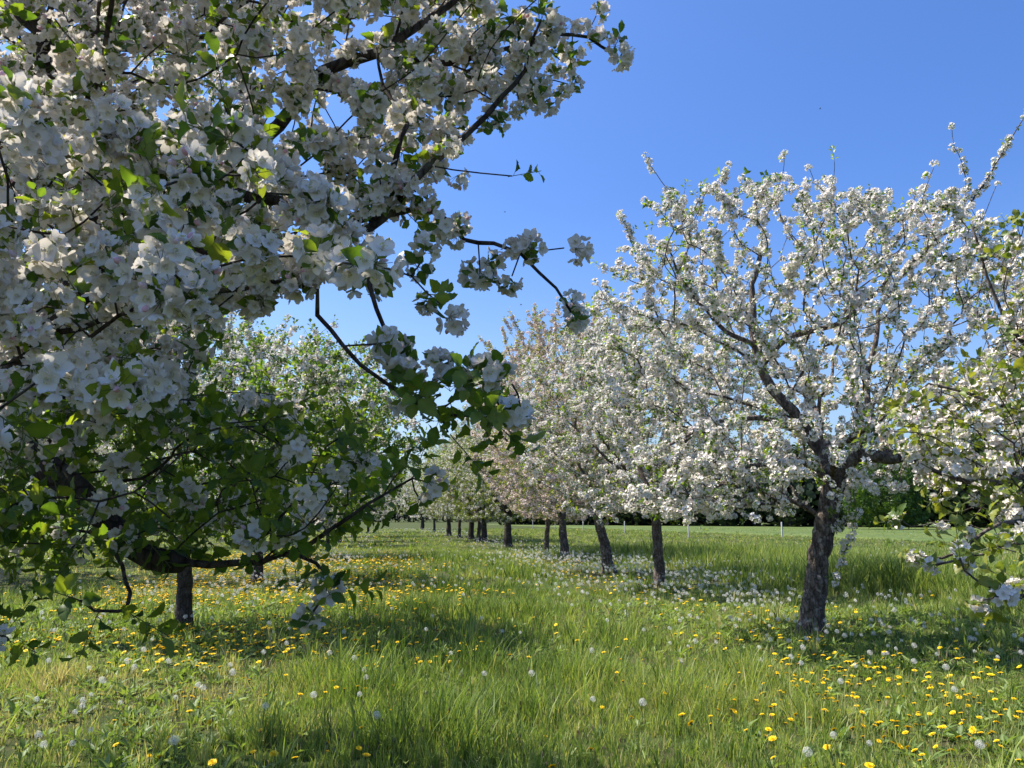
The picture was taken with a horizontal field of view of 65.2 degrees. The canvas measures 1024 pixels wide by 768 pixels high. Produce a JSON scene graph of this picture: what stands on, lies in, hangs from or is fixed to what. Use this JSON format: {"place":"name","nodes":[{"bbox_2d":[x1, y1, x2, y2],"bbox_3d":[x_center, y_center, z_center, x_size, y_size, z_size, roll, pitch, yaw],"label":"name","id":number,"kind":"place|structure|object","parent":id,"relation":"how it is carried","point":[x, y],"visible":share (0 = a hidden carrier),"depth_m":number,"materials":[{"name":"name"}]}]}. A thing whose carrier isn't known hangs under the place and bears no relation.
{"place":"outdoors","nodes":[
{"label":"outdoors","id":0,"kind":"place"},
{"bbox_2d":[28,523,295,537],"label":"crop field beyond orchard","id":1,"kind":"object","parent":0,"point":[58,524],"visible":0.02,"depth_m":101.52,"materials":[{"name":"green plant"}]},
{"bbox_2d":[0,519,1023,767],"bbox_3d":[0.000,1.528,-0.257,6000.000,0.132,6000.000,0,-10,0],"label":"ground","id":2,"kind":"structure","parent":0,"point":[492,525],"depth_m":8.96,"materials":[{"name":"green plant"}]},
{"bbox_2d":[34,731,41,767],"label":"dandelion clock","id":3,"kind":"object","parent":2,"relation":"on","point":[39,734],"visible":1,"depth_m":4.82,"materials":[{"name":"white plant"}]},
{"bbox_2d":[40,740,47,767],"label":"dandelion clock","id":4,"kind":"object","parent":2,"relation":"on","point":[45,742],"visible":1,"depth_m":4.51,"materials":[{"name":"white plant"}]},
{"bbox_2d":[65,740,75,765],"bbox_3d":[-2.706,2.288,4.875,0.040,0.224,0.040,14,-19,-17],"label":"dandelion clock","id":5,"kind":"object","parent":2,"relation":"on","point":[71,742],"visible":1,"depth_m":4.89,"materials":[{"name":"white plant"}]},
{"bbox_2d":[3,325,138,507],"bbox_3d":[-13.596,1.432,20.957,6.600,7.503,7.154,-3,-10,16],"label":"apple tree","id":6,"kind":"object","parent":2,"relation":"on","point":[105,450],"visible":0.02,"depth_m":21.31,"materials":[{"name":"green plant"}]},
{"bbox_2d":[0,420,165,562],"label":"apple tree","id":7,"kind":"object","parent":2,"relation":"on","point":[61,517],"visible":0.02,"depth_m":28.96,"materials":[{"name":"green plant"}]},
{"bbox_2d":[80,698,85,726],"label":"dandelion clock","id":8,"kind":"object","parent":2,"relation":"on","point":[81,700],"visible":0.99,"depth_m":5.94,"materials":[{"name":"white plant"}]},
{"bbox_2d":[98,676,105,711],"bbox_3d":[-3.347,2.532,6.499,0.060,0.304,0.060,-2,-12,19],"label":"dandelion clock","id":9,"kind":"object","parent":2,"relation":"on","point":[102,680],"visible":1,"depth_m":6.51,"materials":[{"name":"white plant"}]},
{"bbox_2d":[131,664,136,702],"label":"dandelion clock","id":10,"kind":"object","parent":2,"relation":"on","point":[132,666],"visible":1,"depth_m":6.86,"materials":[{"name":"white plant"}]},
{"bbox_2d":[97,423,216,534],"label":"apple tree","id":11,"kind":"object","parent":2,"relation":"on","point":[160,478],"depth_m":41.34,"materials":[{"name":"green plant"}]},
{"bbox_2d":[168,735,178,767],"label":"dandelion clock","id":12,"kind":"object","parent":2,"relation":"on","point":[173,741],"visible":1,"depth_m":4.66,"materials":[{"name":"grey plant"}]},
{"bbox_2d":[206,719,213,742],"bbox_3d":[-2.028,2.354,5.374,0.050,0.194,0.054,-1,4,-28],"label":"dandelion","id":13,"kind":"object","parent":2,"relation":"on","point":[209,721],"visible":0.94,"depth_m":5.37,"materials":[{"name":"yellow plant"}]},
{"bbox_2d":[208,758,216,767],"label":"dandelion","id":14,"kind":"object","parent":2,"relation":"on","point":[211,762],"visible":0.99,"depth_m":4.70,"materials":[{"name":"yellow plant"}]},
{"bbox_2d":[33,311,428,627],"bbox_3d":[-4.005,1.134,11.326,5.692,4.933,4.475,2,-10,-14],"label":"leafy apple tree","id":15,"kind":"object","parent":2,"relation":"on","point":[310,363],"visible":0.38,"depth_m":11.03,"materials":[{"name":"green plant"}]},
{"bbox_2d":[229,668,235,703],"bbox_3d":[-2.284,2.490,6.521,0.058,0.337,0.056,-2,-7,29],"label":"dandelion clock","id":16,"kind":"object","parent":2,"relation":"on","point":[232,680],"visible":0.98,"depth_m":6.53,"materials":[{"name":"white plant"}]},
{"bbox_2d":[127,325,392,581],"bbox_3d":[-6.376,1.863,20.682,6.504,6.524,6.000,3,-10,-18],"label":"apple tree","id":17,"kind":"object","parent":2,"relation":"on","point":[276,369],"visible":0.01,"depth_m":20.09,"materials":[{"name":"green plant"}]},
{"bbox_2d":[261,702,268,738],"bbox_3d":[-1.711,2.327,5.500,0.053,0.264,0.053,14,-22,-35],"label":"dandelion clock","id":18,"kind":"object","parent":2,"relation":"on","point":[264,711],"visible":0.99,"depth_m":5.52,"materials":[{"name":"grey plant"}]},
{"bbox_2d":[59,492,504,521],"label":"wood","id":19,"kind":"object","parent":2,"relation":"on","point":[397,518],"depth_m":324.25,"materials":[{"name":"green plant"}]},
{"bbox_2d":[0,0,635,666],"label":"apple tree","id":20,"kind":"object","parent":2,"relation":"on","point":[138,206],"visible":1,"depth_m":2.04,"materials":[{"name":"white plant"}]},
{"bbox_2d":[266,397,381,547],"bbox_3d":[-8.490,3.527,32.861,5.610,7.302,6.632,-3,-10,18],"label":"apple tree","id":21,"kind":"object","parent":2,"relation":"on","point":[333,485],"visible":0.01,"depth_m":32.98,"materials":[{"name":"green plant"}]},
{"bbox_2d":[314,490,387,541],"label":"apple tree","id":22,"kind":"object","parent":2,"relation":"on","point":[384,512],"visible":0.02,"depth_m":54.27,"materials":[{"name":"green plant"}]},
{"bbox_2d":[326,475,389,543],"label":"apple tree","id":23,"kind":"object","parent":2,"relation":"on","point":[381,489],"visible":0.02,"depth_m":44.96,"materials":[{"name":"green plant"}]},
{"bbox_2d":[354,746,361,766],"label":"dandelion","id":24,"kind":"object","parent":2,"relation":"on","point":[359,747],"visible":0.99,"depth_m":4.80,"materials":[{"name":"yellow plant"}]},
{"bbox_2d":[373,711,380,754],"bbox_3d":[-0.862,2.250,5.128,0.054,0.300,0.054,-9,-8,42],"label":"dandelion clock","id":25,"kind":"object","parent":2,"relation":"on","point":[376,714],"visible":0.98,"depth_m":5.13,"materials":[{"name":"grey plant"}]},
{"bbox_2d":[351,467,407,536],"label":"apple tree","id":26,"kind":"object","parent":2,"relation":"on","point":[389,496],"visible":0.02,"depth_m":69.69,"materials":[{"name":"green plant"}]},
{"bbox_2d":[366,484,402,532],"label":"apple tree","id":27,"kind":"object","parent":2,"relation":"on","point":[368,530],"visible":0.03,"depth_m":87.28,"materials":[{"name":"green plant"}]},
{"bbox_2d":[392,461,438,528],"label":"apple tree","id":28,"kind":"object","parent":2,"relation":"on","point":[419,513],"visible":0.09,"depth_m":112.20,"materials":[{"name":"white plant"}]},
{"bbox_2d":[401,474,443,531],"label":"apple tree","id":29,"kind":"object","parent":2,"relation":"on","point":[423,515],"visible":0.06,"depth_m":92.45,"materials":[{"name":"white plant"}]},
{"bbox_2d":[401,444,472,535],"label":"apple tree","id":30,"kind":"object","parent":2,"relation":"on","point":[431,511],"visible":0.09,"depth_m":71.54,"materials":[{"name":"white plant"}]},
{"bbox_2d":[416,459,487,537],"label":"apple tree","id":31,"kind":"object","parent":2,"relation":"on","point":[449,516],"visible":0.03,"depth_m":65.51,"materials":[{"name":"white plant"}]},
{"bbox_2d":[417,433,502,539],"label":"apple tree","id":32,"kind":"object","parent":2,"relation":"on","point":[471,531],"visible":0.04,"depth_m":58.16,"materials":[{"name":"white plant"}]},
{"bbox_2d":[419,427,523,541],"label":"apple tree","id":33,"kind":"object","parent":2,"relation":"on","point":[483,529],"visible":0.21,"depth_m":53.78,"materials":[{"name":"white plant"}]},
{"bbox_2d":[435,430,513,540],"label":"apple tree","id":34,"kind":"object","parent":2,"relation":"on","point":[479,524],"visible":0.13,"depth_m":56.04,"materials":[{"name":"white plant"}]},
{"bbox_2d":[433,404,570,546],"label":"apple tree","id":35,"kind":"object","parent":2,"relation":"on","point":[505,512],"visible":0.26,"depth_m":43.49,"materials":[{"name":"white plant"}]},
{"bbox_2d":[1,535,1021,685],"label":"dandelion carpet","id":36,"kind":"object","parent":2,"relation":"on","point":[372,646],"visible":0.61,"depth_m":12.68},
{"bbox_2d":[19,528,1013,603],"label":"dandelion clock drift","id":37,"kind":"object","parent":2,"relation":"on","point":[631,561],"visible":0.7,"depth_m":20.15,"materials":[{"name":"white plant"}]},
{"bbox_2d":[500,387,600,550],"bbox_3d":[1.769,3.849,35.601,4.288,7.616,5.027,6,-11,-30],"label":"apple tree","id":38,"kind":"object","parent":2,"relation":"on","point":[546,533],"visible":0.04,"depth_m":35.64,"materials":[{"name":"white plant"}]},
{"bbox_2d":[464,339,649,557],"bbox_3d":[1.841,2.508,32.101,7.802,9.127,6.600,0,-10,0],"label":"apple tree","id":39,"kind":"object","parent":2,"relation":"on","point":[564,544],"visible":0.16,"depth_m":31.61,"materials":[{"name":"white plant"}]},
{"bbox_2d":[461,293,688,573],"bbox_3d":[1.816,1.490,24.009,6.702,8.462,5.717,0,-10,0],"label":"apple tree","id":40,"kind":"object","parent":2,"relation":"on","point":[603,539],"visible":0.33,"depth_m":23.43,"materials":[{"name":"white plant"}]},
{"bbox_2d":[639,698,646,731],"bbox_3d":[0.927,2.404,5.723,0.059,0.304,0.060,9,-10,-27],"label":"dandelion clock","id":41,"kind":"object","parent":2,"relation":"on","point":[641,702],"visible":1,"depth_m":5.73,"materials":[{"name":"white plant"}]},
{"bbox_2d":[503,293,795,589],"bbox_3d":[3.017,1.292,18.144,6.624,6.924,5.571,0,-10,0],"label":"apple tree","id":42,"kind":"object","parent":2,"relation":"on","point":[610,501],"visible":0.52,"depth_m":17.41,"materials":[{"name":"white plant"}]},
{"bbox_2d":[688,720,693,746],"bbox_3d":[1.241,2.421,5.515,0.053,0.204,0.033,1,-11,-24],"label":"dandelion","id":43,"kind":"object","parent":2,"relation":"on","point":[690,722],"visible":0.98,"depth_m":5.52,"materials":[{"name":"yellow plant"}]},
{"bbox_2d":[732,709,736,732],"bbox_3d":[1.641,2.493,5.888,0.042,0.197,0.046,-2,4,-2],"label":"dandelion","id":44,"kind":"object","parent":2,"relation":"on","point":[734,711],"visible":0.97,"depth_m":5.89,"materials":[{"name":"yellow plant"}]},
{"bbox_2d":[495,427,1023,527],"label":"wood","id":45,"kind":"object","parent":2,"relation":"on","point":[802,517],"visible":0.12,"depth_m":140.49,"materials":[{"name":"green plant"}]},
{"bbox_2d":[769,736,776,754],"bbox_3d":[1.691,2.377,5.200,0.051,0.174,0.056,3,-5,-3],"label":"dandelion","id":46,"kind":"object","parent":2,"relation":"on","point":[772,738],"visible":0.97,"depth_m":5.20,"materials":[{"name":"yellow plant"}]},
{"bbox_2d":[561,114,1023,636],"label":"leaning apple tree","id":47,"kind":"object","parent":2,"relation":"on","point":[836,476],"visible":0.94,"depth_m":10.74,"materials":[{"name":"white plant"}]},
{"bbox_2d":[802,746,811,763],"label":"dandelion clock","id":48,"kind":"object","parent":2,"relation":"on","point":[806,755],"visible":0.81,"depth_m":4.69,"materials":[{"name":"white plant"}]},
{"bbox_2d":[830,731,840,761],"bbox_3d":[2.036,2.301,4.989,0.047,0.261,0.047,-12,-10,-1],"label":"dandelion clock","id":49,"kind":"object","parent":2,"relation":"on","point":[833,734],"visible":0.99,"depth_m":5.00,"materials":[{"name":"white plant"}]},
{"bbox_2d":[865,762,874,767],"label":"dandelion","id":50,"kind":"object","parent":2,"relation":"on","point":[870,765],"visible":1,"depth_m":4.65,"materials":[{"name":"yellow plant"}]},
{"bbox_2d":[841,462,933,528],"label":"broadleaf tree","id":51,"kind":"object","parent":2,"relation":"on","point":[885,505],"visible":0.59,"depth_m":103.91,"materials":[{"name":"green plant"}]},
{"bbox_2d":[896,743,903,764],"bbox_3d":[2.433,2.354,5.037,0.044,0.174,0.051,5,-10,43],"label":"dandelion","id":52,"kind":"object","parent":2,"relation":"on","point":[900,746],"visible":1,"depth_m":5.04,"materials":[{"name":"yellow plant"}]},
{"bbox_2d":[851,209,1023,622],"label":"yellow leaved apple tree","id":53,"kind":"object","parent":2,"relation":"on","point":[1000,379],"visible":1,"depth_m":3.22,"materials":[{"name":"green plant"}]},
{"bbox_2d":[951,687,957,724],"bbox_3d":[3.382,2.464,6.122,0.052,0.300,0.051,2,-10,29],"label":"dandelion clock","id":54,"kind":"object","parent":2,"relation":"on","point":[953,690],"visible":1,"depth_m":6.13,"materials":[{"name":"white plant"}]},
{"bbox_2d":[969,726,975,733],"bbox_3d":[3.183,2.442,5.521,0.039,0.156,0.044,-2,-9,14],"label":"dandelion","id":55,"kind":"object","parent":2,"relation":"on","point":[972,729],"visible":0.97,"depth_m":5.53,"materials":[{"name":"yellow plant"}]},
{"bbox_2d":[974,739,984,760],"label":"dandelion clock","id":56,"kind":"object","parent":2,"relation":"on","point":[979,745],"visible":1,"depth_m":4.89,"materials":[{"name":"white plant"}]},
{"bbox_2d":[0,0,1023,518],"label":"sky","id":57,"kind":"structure","parent":0,"point":[709,84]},
{"bbox_2d":[488,523,1016,543],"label":"crop field","id":58,"kind":"structure","parent":0,"point":[862,534],"depth_m":95.13,"materials":[{"name":"green plant"}]}
]}

